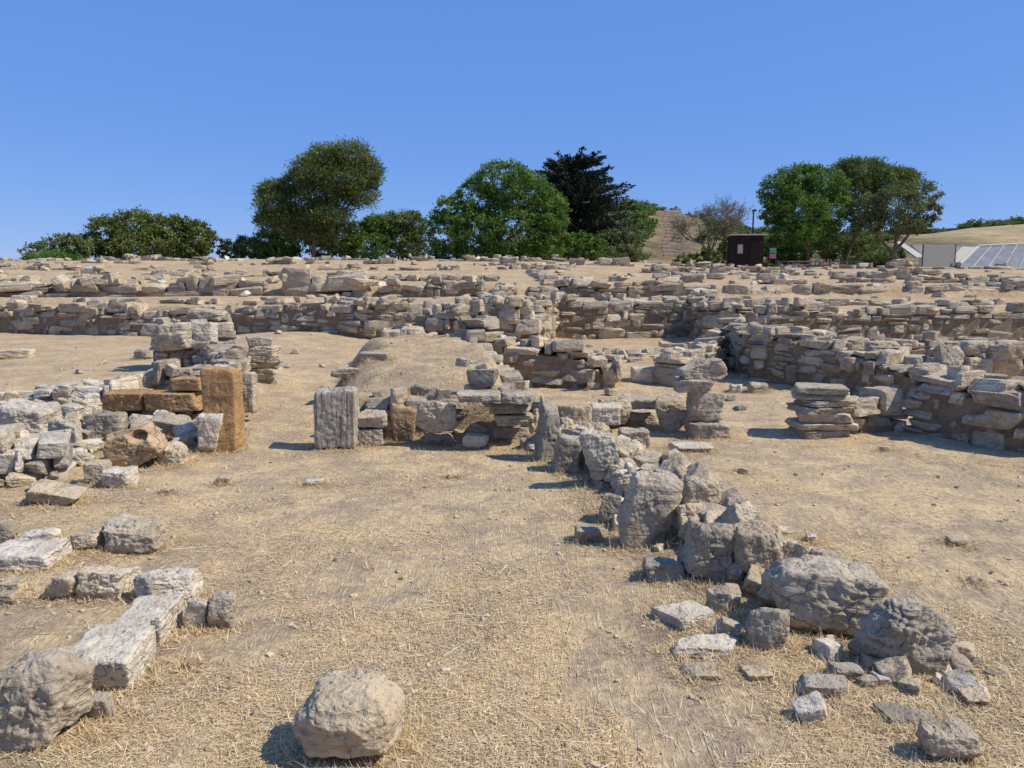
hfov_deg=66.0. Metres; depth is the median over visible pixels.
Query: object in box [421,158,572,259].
round tree
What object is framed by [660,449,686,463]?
medium boulder
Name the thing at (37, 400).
rubble stone
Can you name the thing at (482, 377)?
dry stone wall
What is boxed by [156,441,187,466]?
stone
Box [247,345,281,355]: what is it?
stone slab
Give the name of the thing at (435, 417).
boulder
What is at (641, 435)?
stone slab
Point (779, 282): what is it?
field stone
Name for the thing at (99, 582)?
stone block
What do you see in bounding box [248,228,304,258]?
bush
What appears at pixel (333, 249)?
bush
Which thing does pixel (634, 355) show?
dry stone wall
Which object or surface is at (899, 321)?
dry stone wall
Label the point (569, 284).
dry stone wall
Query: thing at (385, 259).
foundation row
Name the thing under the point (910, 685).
rubble stone
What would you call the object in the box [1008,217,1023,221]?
hill shrub
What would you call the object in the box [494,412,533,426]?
stone slab
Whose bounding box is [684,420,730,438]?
stone slab
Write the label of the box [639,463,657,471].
medium boulder
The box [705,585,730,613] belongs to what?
stone
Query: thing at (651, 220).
hill shrub
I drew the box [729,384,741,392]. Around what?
stone
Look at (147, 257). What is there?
foundation row
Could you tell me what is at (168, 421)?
stone slab
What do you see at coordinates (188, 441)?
rubble stone
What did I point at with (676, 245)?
stairway
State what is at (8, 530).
stone
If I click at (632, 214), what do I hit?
hill shrub
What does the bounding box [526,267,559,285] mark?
foundation row
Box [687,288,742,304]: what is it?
dry stone wall
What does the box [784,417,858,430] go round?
stone slab
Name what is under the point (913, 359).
dry stone wall
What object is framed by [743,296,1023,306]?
dry stone wall
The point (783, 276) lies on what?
field stone
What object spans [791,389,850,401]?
stone slab
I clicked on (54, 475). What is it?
rubble stone
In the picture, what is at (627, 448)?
medium boulder
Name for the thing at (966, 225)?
hill shrub
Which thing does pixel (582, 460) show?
medium boulder
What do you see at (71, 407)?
rubble stone
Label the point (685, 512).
medium boulder
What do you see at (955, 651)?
rubble stone
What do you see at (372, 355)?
stone slab
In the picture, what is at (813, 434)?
stone slab
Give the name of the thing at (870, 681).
rubble stone
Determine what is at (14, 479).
rubble stone
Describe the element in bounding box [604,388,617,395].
field stone
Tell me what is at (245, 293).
field stone
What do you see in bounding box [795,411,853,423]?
stone slab
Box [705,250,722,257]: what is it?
hill shrub
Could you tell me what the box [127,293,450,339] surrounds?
dry stone wall
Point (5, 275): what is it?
foundation row
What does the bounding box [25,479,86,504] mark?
stone
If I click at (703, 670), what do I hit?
stone slab
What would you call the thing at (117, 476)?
stone
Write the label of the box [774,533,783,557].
medium boulder
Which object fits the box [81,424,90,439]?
rubble stone
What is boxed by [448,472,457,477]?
stone
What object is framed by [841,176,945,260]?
bushy tree
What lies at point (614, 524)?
rubble stone
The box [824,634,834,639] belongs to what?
rubble stone
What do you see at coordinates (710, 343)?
dry stone wall
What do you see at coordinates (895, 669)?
rubble stone
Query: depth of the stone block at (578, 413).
7.10 m
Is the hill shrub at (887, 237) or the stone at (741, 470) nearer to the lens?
the stone at (741, 470)
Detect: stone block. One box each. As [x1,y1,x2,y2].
[0,398,62,432]
[70,623,155,690]
[76,564,141,601]
[102,512,168,553]
[116,594,184,646]
[133,567,203,602]
[191,321,217,348]
[357,409,387,427]
[358,427,383,445]
[381,329,399,337]
[558,405,591,423]
[590,402,620,424]
[598,393,631,423]
[686,391,724,421]
[963,356,994,372]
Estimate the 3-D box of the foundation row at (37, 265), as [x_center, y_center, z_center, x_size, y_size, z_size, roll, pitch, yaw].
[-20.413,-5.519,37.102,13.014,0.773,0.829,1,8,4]
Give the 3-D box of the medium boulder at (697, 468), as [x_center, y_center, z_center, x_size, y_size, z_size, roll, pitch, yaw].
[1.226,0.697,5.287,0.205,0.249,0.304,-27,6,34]
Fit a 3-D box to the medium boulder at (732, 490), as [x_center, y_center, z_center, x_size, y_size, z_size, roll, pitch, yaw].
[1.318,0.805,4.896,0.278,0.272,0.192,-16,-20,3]
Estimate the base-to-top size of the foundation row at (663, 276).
0.672 m
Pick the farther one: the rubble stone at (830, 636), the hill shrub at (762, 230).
the hill shrub at (762, 230)
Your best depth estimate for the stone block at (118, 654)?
3.10 m
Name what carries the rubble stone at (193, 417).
on the ground
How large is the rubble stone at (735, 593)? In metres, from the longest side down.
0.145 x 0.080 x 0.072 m
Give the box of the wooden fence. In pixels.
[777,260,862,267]
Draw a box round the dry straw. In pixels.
[0,333,1023,767]
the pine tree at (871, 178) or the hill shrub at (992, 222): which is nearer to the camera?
the pine tree at (871, 178)
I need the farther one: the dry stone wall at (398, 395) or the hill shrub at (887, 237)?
the hill shrub at (887, 237)
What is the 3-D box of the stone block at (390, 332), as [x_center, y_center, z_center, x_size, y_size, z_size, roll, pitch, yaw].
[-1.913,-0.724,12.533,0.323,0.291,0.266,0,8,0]
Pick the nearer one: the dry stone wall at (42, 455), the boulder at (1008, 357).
the dry stone wall at (42, 455)
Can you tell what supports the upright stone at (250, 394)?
on the ground
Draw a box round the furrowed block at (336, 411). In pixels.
[313,385,359,448]
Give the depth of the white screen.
52.30 m
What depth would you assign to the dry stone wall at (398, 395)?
7.60 m
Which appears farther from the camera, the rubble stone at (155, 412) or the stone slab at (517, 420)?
the rubble stone at (155, 412)
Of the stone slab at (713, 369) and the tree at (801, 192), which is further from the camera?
the tree at (801, 192)
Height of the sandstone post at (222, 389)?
0.795 m
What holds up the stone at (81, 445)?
on the ground
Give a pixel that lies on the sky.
(172, 107)
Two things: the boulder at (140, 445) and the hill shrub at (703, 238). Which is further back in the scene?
the hill shrub at (703, 238)
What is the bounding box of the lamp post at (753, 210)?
[752,209,756,233]
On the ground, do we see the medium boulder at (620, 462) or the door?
the medium boulder at (620, 462)
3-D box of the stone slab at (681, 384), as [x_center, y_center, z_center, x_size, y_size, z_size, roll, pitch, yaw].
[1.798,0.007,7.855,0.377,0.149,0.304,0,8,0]
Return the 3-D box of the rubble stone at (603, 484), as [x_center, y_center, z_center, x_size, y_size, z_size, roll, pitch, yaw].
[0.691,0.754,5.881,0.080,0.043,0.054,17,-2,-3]
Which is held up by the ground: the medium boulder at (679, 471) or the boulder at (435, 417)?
the medium boulder at (679, 471)
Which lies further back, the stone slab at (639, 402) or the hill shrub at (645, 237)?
the hill shrub at (645, 237)
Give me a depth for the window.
53.23 m
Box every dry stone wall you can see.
[0,272,267,297]
[0,299,140,335]
[0,376,138,404]
[0,423,76,480]
[9,295,378,304]
[112,409,200,419]
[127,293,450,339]
[140,313,235,367]
[142,358,228,389]
[187,340,250,430]
[278,267,379,297]
[364,383,469,436]
[378,275,516,297]
[381,296,470,334]
[452,300,622,388]
[455,358,539,432]
[461,288,559,342]
[464,328,539,399]
[467,282,515,304]
[527,276,716,296]
[556,292,694,339]
[602,341,693,362]
[651,327,729,386]
[686,296,767,338]
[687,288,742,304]
[717,313,947,402]
[724,278,1023,294]
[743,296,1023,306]
[761,297,1023,340]
[810,329,1023,355]
[847,346,1023,380]
[849,386,907,433]
[901,362,1023,451]
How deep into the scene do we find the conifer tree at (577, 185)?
60.21 m
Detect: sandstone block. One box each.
[102,389,152,410]
[143,390,202,411]
[170,376,201,390]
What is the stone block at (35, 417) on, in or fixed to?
on the ground
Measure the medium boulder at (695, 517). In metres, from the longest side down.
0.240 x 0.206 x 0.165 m
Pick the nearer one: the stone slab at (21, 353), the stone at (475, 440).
the stone at (475, 440)
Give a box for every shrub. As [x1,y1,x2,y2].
[19,246,83,260]
[557,230,606,260]
[593,226,645,261]
[617,211,638,219]
[617,218,642,222]
[619,217,659,230]
[624,210,650,214]
[625,204,645,209]
[628,232,651,241]
[631,200,651,207]
[633,222,650,232]
[637,214,649,219]
[642,252,651,258]
[643,205,656,215]
[672,250,722,263]
[684,211,707,218]
[694,230,713,241]
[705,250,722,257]
[717,231,766,260]
[730,223,748,231]
[737,228,762,233]
[750,226,768,232]
[763,233,814,267]
[763,259,793,266]
[801,250,836,257]
[812,232,889,263]
[838,248,907,266]
[867,234,900,242]
[877,232,903,239]
[880,244,911,252]
[925,228,941,233]
[956,221,973,228]
[960,223,985,227]
[967,218,991,227]
[988,220,1003,226]
[996,221,1016,225]
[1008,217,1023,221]
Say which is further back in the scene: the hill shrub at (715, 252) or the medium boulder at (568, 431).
the hill shrub at (715, 252)
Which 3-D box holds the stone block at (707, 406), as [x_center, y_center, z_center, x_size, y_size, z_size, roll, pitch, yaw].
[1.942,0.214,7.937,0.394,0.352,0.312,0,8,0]
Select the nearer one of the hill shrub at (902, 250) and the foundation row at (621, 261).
the foundation row at (621, 261)
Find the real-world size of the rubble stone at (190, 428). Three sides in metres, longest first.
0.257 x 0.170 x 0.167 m
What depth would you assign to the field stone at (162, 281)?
27.41 m
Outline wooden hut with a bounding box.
[726,234,766,266]
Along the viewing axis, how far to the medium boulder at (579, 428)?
6.87 m
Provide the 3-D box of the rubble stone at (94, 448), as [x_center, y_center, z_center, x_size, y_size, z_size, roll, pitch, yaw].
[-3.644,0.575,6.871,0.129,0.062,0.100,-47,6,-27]
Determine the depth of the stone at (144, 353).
14.17 m
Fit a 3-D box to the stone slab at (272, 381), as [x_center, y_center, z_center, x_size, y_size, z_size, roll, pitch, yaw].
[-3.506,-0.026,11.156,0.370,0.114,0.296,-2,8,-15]
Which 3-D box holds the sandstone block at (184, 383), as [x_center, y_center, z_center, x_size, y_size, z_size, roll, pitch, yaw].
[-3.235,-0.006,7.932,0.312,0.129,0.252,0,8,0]
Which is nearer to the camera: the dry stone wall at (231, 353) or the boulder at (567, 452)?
the boulder at (567, 452)
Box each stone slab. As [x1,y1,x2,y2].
[0,348,35,358]
[0,537,71,570]
[150,411,194,434]
[186,307,227,320]
[246,336,272,346]
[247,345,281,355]
[249,367,282,373]
[250,361,282,367]
[251,353,281,362]
[257,373,275,379]
[257,377,276,384]
[330,366,360,377]
[358,351,390,360]
[456,389,500,402]
[489,402,531,413]
[492,427,529,438]
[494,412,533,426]
[500,391,536,403]
[618,427,650,447]
[625,411,657,424]
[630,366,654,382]
[630,395,656,409]
[650,600,714,629]
[668,442,713,450]
[672,376,713,392]
[673,633,736,657]
[676,357,727,381]
[680,661,723,679]
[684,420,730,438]
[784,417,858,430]
[786,402,853,414]
[788,426,850,439]
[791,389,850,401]
[793,382,849,394]
[793,398,857,407]
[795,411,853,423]
[872,702,934,726]
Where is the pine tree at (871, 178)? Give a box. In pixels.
[828,154,926,263]
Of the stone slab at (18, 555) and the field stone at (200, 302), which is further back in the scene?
the field stone at (200, 302)
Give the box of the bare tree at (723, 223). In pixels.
[665,194,757,263]
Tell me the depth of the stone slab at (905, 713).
2.85 m
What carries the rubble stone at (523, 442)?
on the ground
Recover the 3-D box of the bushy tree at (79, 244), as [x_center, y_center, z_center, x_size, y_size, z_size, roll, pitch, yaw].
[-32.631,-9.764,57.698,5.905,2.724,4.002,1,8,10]
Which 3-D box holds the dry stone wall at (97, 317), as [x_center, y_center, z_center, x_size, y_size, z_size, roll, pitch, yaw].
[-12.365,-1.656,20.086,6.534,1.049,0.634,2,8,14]
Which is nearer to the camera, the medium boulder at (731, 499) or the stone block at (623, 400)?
the medium boulder at (731, 499)
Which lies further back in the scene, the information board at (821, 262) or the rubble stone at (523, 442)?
the information board at (821, 262)
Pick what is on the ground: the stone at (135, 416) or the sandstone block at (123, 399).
the stone at (135, 416)
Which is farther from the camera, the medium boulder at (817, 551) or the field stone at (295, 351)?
the field stone at (295, 351)
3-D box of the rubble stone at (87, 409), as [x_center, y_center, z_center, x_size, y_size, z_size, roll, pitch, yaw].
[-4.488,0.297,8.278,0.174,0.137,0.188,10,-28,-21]
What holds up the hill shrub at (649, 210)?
on the ground
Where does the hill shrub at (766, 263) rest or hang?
on the ground
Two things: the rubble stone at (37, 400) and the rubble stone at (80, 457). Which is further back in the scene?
the rubble stone at (37, 400)
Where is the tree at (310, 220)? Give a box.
[249,134,388,257]
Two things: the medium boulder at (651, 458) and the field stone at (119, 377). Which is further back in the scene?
the field stone at (119, 377)
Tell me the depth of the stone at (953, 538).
4.72 m
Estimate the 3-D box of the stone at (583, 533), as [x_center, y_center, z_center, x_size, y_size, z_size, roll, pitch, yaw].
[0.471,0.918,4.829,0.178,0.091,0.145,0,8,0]
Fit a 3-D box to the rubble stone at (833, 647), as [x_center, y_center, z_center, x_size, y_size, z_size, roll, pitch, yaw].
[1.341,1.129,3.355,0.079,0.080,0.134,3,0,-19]
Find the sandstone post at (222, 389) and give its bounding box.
[200,366,244,451]
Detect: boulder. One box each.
[0,647,95,753]
[102,422,167,466]
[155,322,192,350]
[291,669,405,758]
[389,403,416,441]
[400,325,426,334]
[415,401,456,433]
[552,433,580,472]
[559,416,573,428]
[561,428,579,434]
[569,424,578,429]
[576,425,592,430]
[577,422,594,429]
[578,429,618,482]
[580,448,584,464]
[589,421,610,432]
[604,464,624,482]
[611,469,627,490]
[613,437,638,458]
[614,457,636,466]
[615,434,630,440]
[616,470,683,547]
[616,474,631,492]
[624,461,638,469]
[625,466,638,474]
[629,439,645,448]
[633,452,660,465]
[639,449,660,456]
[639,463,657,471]
[653,455,690,472]
[654,393,686,431]
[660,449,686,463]
[666,452,684,459]
[672,514,677,530]
[673,465,687,477]
[676,503,701,534]
[677,513,703,539]
[677,522,735,579]
[679,461,707,478]
[682,472,721,503]
[696,501,727,519]
[703,509,722,522]
[704,469,724,486]
[717,516,722,521]
[720,486,741,504]
[720,501,754,523]
[721,493,751,506]
[726,561,744,580]
[727,505,766,521]
[732,520,781,573]
[742,564,764,594]
[744,607,789,650]
[757,583,776,607]
[761,554,889,635]
[769,525,785,546]
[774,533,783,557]
[782,541,811,558]
[809,548,847,559]
[847,594,957,676]
[864,340,899,351]
[933,344,964,366]
[960,340,994,356]
[983,265,1015,269]
[985,341,1023,376]
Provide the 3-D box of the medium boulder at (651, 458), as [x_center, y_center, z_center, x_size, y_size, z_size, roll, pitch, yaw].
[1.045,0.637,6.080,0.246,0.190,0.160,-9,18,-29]
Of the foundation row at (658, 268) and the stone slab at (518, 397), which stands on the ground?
the foundation row at (658, 268)
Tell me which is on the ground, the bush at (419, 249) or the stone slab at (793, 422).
the bush at (419, 249)
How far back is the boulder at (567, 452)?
6.37 m
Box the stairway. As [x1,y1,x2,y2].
[661,210,690,256]
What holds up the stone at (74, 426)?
on the ground
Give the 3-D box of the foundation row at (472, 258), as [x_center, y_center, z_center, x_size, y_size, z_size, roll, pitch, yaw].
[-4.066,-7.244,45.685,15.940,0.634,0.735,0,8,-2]
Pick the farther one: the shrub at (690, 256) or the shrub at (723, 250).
the shrub at (723, 250)
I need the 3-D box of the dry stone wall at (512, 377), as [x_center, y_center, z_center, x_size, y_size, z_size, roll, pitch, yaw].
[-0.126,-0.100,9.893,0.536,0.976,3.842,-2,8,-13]
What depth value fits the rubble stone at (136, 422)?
7.42 m
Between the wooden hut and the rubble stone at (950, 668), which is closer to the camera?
the rubble stone at (950, 668)
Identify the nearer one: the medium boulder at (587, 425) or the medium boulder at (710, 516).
the medium boulder at (710, 516)
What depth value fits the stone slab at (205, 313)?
12.77 m
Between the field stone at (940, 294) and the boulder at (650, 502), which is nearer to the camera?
the boulder at (650, 502)
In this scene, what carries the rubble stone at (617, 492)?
on the ground
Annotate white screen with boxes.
[921,244,956,266]
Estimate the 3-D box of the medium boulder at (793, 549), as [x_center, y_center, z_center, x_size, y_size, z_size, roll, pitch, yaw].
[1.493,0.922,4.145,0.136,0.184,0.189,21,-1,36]
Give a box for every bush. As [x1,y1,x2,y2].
[215,234,268,258]
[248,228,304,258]
[301,221,364,257]
[337,211,396,259]
[373,208,429,259]
[399,238,429,259]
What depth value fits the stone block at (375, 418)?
7.35 m
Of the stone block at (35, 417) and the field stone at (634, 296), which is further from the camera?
the field stone at (634, 296)
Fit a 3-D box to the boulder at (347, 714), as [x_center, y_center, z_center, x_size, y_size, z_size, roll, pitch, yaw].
[-0.550,1.137,2.667,0.363,0.260,0.270,0,8,0]
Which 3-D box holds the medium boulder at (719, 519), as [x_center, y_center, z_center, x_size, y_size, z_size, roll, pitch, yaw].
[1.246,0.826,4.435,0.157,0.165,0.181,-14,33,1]
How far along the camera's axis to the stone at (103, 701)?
2.86 m
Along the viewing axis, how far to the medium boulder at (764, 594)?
3.76 m
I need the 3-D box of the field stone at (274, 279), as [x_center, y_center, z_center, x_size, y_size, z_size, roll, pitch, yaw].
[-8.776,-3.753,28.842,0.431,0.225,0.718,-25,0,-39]
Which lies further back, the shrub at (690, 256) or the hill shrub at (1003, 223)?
the hill shrub at (1003, 223)
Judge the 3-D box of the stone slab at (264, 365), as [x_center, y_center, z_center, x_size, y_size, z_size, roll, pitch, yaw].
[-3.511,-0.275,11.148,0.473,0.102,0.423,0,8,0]
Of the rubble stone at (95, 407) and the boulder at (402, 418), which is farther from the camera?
the rubble stone at (95, 407)
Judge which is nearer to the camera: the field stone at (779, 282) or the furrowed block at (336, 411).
the furrowed block at (336, 411)
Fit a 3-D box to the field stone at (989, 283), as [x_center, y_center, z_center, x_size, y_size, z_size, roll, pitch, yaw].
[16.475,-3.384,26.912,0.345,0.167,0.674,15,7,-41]
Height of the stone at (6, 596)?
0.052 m
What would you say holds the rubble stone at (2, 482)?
on the ground
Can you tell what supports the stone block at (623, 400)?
on the ground
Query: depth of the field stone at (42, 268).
36.52 m
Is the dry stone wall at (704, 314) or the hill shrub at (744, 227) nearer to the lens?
the dry stone wall at (704, 314)
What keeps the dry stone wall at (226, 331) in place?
on the ground
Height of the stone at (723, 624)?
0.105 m
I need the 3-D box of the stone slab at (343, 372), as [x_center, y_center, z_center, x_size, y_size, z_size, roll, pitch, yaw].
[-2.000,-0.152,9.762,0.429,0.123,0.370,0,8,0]
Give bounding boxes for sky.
[0,0,1023,260]
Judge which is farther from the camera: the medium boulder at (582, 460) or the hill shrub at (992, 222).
the hill shrub at (992, 222)
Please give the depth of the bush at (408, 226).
61.56 m
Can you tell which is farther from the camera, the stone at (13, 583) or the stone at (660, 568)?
the stone at (660, 568)
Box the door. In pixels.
[749,240,761,265]
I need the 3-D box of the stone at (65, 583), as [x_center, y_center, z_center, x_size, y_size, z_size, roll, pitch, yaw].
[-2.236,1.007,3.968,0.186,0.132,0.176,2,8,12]
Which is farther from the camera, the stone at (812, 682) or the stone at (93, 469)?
the stone at (93, 469)
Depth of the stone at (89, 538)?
4.61 m
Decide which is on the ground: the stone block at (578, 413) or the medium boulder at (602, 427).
the medium boulder at (602, 427)
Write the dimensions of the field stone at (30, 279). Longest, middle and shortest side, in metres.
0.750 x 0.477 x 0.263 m
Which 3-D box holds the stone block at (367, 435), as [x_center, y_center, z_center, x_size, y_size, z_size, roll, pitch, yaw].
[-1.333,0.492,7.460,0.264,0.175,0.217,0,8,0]
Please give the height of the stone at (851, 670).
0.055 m
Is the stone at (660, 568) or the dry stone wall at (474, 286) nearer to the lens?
the stone at (660, 568)
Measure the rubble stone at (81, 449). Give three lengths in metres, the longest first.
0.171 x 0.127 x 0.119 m
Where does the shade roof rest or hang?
on the ground
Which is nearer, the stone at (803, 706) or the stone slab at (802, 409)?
the stone at (803, 706)
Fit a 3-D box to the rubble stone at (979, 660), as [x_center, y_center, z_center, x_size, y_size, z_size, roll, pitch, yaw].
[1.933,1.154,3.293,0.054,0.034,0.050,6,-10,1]
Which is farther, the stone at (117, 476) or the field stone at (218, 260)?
the field stone at (218, 260)
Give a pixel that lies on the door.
(755, 245)
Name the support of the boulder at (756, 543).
on the ground
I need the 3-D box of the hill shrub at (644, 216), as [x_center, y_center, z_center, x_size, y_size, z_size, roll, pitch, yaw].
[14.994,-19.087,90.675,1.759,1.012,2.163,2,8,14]
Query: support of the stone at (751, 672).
on the ground
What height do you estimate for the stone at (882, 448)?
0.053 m
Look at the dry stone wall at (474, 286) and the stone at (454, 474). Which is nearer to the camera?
the stone at (454, 474)
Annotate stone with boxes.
[0,479,4,485]
[0,521,17,542]
[0,576,27,591]
[0,590,21,604]
[5,472,37,486]
[17,527,60,541]
[20,277,40,283]
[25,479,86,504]
[27,259,36,262]
[32,399,45,402]
[39,266,49,270]
[41,569,78,598]
[48,418,82,443]
[48,471,59,479]
[54,397,66,404]
[61,403,85,417]
[64,412,82,423]
[65,395,90,405]
[69,526,104,548]
[72,441,86,448]
[72,450,94,466]
[73,447,87,455]
[75,369,87,373]
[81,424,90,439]
[82,438,103,449]
[83,459,111,484]
[84,393,102,405]
[84,406,92,411]
[84,411,127,438]
[85,404,101,411]
[89,443,100,453]
[89,691,116,718]
[101,466,138,487]
[105,433,113,440]
[113,375,124,379]
[128,414,152,421]
[129,419,151,427]
[133,349,152,358]
[133,372,142,376]
[152,409,168,415]
[156,426,166,433]
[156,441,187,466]
[157,280,166,283]
[161,488,173,493]
[171,433,195,447]
[172,422,197,439]
[183,597,209,627]
[189,410,202,421]
[196,300,203,304]
[197,413,222,451]
[207,591,236,628]
[214,258,223,261]
[214,474,231,482]
[238,290,250,296]
[242,372,257,413]
[265,275,278,282]
[292,257,301,260]
[292,349,299,353]
[305,478,324,484]
[306,295,316,298]
[376,281,385,285]
[424,332,437,336]
[424,432,454,443]
[444,333,455,336]
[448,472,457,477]
[462,433,488,448]
[519,438,530,448]
[525,440,533,449]
[534,395,559,460]
[574,524,603,541]
[595,480,602,487]
[597,493,621,523]
[600,482,609,487]
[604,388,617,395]
[612,514,618,529]
[614,489,623,495]
[629,294,640,298]
[642,557,684,582]
[653,543,664,551]
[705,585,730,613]
[713,616,740,637]
[724,583,740,605]
[727,394,735,400]
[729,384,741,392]
[733,405,746,410]
[737,468,747,472]
[738,665,772,680]
[741,275,751,278]
[747,382,767,392]
[769,279,785,284]
[778,525,796,534]
[779,273,787,278]
[785,538,797,542]
[790,690,828,723]
[796,673,848,696]
[806,533,816,541]
[812,638,842,661]
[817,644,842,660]
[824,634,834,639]
[826,661,863,679]
[856,674,877,688]
[860,653,877,669]
[870,671,891,685]
[873,656,911,684]
[878,446,890,450]
[897,678,920,694]
[915,717,982,759]
[931,292,946,296]
[931,672,942,684]
[942,662,953,675]
[943,668,979,693]
[945,535,968,544]
[949,654,974,674]
[952,644,959,653]
[954,641,975,657]
[957,680,990,703]
[961,641,975,648]
[963,295,976,297]
[968,576,982,582]
[968,657,983,665]
[984,666,996,676]
[985,281,1001,286]
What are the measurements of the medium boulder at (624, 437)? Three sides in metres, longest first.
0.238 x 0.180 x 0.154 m
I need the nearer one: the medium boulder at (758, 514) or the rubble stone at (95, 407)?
the medium boulder at (758, 514)
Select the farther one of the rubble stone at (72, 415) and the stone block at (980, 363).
the stone block at (980, 363)
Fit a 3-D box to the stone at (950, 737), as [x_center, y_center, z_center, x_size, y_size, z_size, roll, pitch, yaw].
[1.452,1.191,2.631,0.185,0.118,0.124,0,8,0]
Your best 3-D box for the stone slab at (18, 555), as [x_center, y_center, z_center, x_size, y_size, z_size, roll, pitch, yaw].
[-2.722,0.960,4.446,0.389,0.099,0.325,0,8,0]
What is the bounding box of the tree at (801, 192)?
[754,160,856,267]
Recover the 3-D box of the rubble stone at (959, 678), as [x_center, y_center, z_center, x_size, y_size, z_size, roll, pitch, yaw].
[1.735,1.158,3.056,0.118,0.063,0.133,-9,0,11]
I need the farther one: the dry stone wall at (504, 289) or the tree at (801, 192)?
the tree at (801, 192)
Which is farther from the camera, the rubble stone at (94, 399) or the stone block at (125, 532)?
the rubble stone at (94, 399)
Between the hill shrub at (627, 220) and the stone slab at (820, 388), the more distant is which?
the hill shrub at (627, 220)
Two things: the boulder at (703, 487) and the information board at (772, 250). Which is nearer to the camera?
the boulder at (703, 487)
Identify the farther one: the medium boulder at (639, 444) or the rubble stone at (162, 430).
the rubble stone at (162, 430)
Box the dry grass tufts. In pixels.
[0,335,1023,767]
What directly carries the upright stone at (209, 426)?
on the ground
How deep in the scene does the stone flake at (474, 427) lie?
7.61 m
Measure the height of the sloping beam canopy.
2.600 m
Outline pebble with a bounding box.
[183,657,198,669]
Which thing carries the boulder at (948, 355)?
on the dry stone wall at (773, 354)
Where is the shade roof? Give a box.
[955,242,1023,268]
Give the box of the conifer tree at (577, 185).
[526,146,639,252]
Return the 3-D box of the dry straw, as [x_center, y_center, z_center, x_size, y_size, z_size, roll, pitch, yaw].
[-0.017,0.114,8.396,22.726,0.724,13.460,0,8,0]
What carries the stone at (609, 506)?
on the ground
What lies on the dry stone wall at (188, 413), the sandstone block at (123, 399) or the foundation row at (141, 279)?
the sandstone block at (123, 399)
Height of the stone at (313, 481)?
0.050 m
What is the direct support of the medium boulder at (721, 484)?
on the ground
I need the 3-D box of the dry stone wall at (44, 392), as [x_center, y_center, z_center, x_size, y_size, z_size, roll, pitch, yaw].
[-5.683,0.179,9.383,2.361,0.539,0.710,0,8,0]
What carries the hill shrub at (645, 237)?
on the ground
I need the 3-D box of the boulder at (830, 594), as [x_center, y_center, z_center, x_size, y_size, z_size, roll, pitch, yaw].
[1.433,0.980,3.625,0.495,0.330,0.324,0,8,0]
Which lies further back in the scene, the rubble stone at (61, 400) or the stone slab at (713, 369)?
the rubble stone at (61, 400)
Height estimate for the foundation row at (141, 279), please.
0.955 m
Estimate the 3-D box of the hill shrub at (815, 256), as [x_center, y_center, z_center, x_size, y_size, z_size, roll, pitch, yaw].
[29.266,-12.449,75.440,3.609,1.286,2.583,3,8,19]
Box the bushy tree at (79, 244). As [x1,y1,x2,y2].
[17,232,97,260]
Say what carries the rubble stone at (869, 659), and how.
on the ground
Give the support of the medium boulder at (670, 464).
on the ground
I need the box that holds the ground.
[0,210,1023,767]
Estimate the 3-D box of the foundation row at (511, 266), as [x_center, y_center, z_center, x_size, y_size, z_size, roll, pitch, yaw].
[-2.974,-5.549,37.602,12.238,0.578,0.761,-1,8,-5]
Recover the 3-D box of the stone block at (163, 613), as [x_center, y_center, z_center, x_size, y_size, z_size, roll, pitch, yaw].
[-1.617,1.058,3.539,0.228,0.146,0.312,0,8,0]
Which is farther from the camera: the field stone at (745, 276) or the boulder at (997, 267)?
the boulder at (997, 267)
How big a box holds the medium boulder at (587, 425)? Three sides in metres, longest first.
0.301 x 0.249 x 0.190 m
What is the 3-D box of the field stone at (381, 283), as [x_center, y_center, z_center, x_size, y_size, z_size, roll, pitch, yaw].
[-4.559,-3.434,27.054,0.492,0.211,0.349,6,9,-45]
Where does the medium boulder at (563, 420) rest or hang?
on the ground
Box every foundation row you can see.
[0,254,243,260]
[0,260,213,270]
[0,271,220,280]
[54,255,397,264]
[66,265,355,276]
[127,264,204,284]
[303,253,568,261]
[319,262,575,270]
[326,270,500,281]
[473,257,779,272]
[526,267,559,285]
[564,270,806,283]
[613,269,911,278]
[642,264,941,275]
[671,259,1023,269]
[838,271,1023,282]
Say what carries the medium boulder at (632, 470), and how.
on the ground
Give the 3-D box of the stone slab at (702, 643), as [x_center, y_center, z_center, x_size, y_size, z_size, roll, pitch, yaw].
[0.829,1.122,3.380,0.296,0.047,0.159,0,8,0]
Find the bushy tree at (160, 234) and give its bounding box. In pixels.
[78,205,219,259]
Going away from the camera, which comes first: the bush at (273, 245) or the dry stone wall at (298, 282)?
the dry stone wall at (298, 282)
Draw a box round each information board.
[768,248,776,266]
[815,259,823,266]
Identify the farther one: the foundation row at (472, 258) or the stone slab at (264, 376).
the foundation row at (472, 258)
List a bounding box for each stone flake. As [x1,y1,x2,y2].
[112,616,150,624]
[466,422,486,432]
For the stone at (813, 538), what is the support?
on the ground
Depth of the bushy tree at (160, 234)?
57.93 m
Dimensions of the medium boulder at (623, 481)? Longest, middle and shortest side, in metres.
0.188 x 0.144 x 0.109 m
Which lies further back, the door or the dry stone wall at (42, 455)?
the door
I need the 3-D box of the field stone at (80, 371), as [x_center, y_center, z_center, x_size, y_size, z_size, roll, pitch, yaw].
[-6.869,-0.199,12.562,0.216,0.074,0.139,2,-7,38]
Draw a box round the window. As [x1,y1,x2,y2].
[738,244,742,252]
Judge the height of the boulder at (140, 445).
0.402 m
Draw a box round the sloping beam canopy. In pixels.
[895,241,988,266]

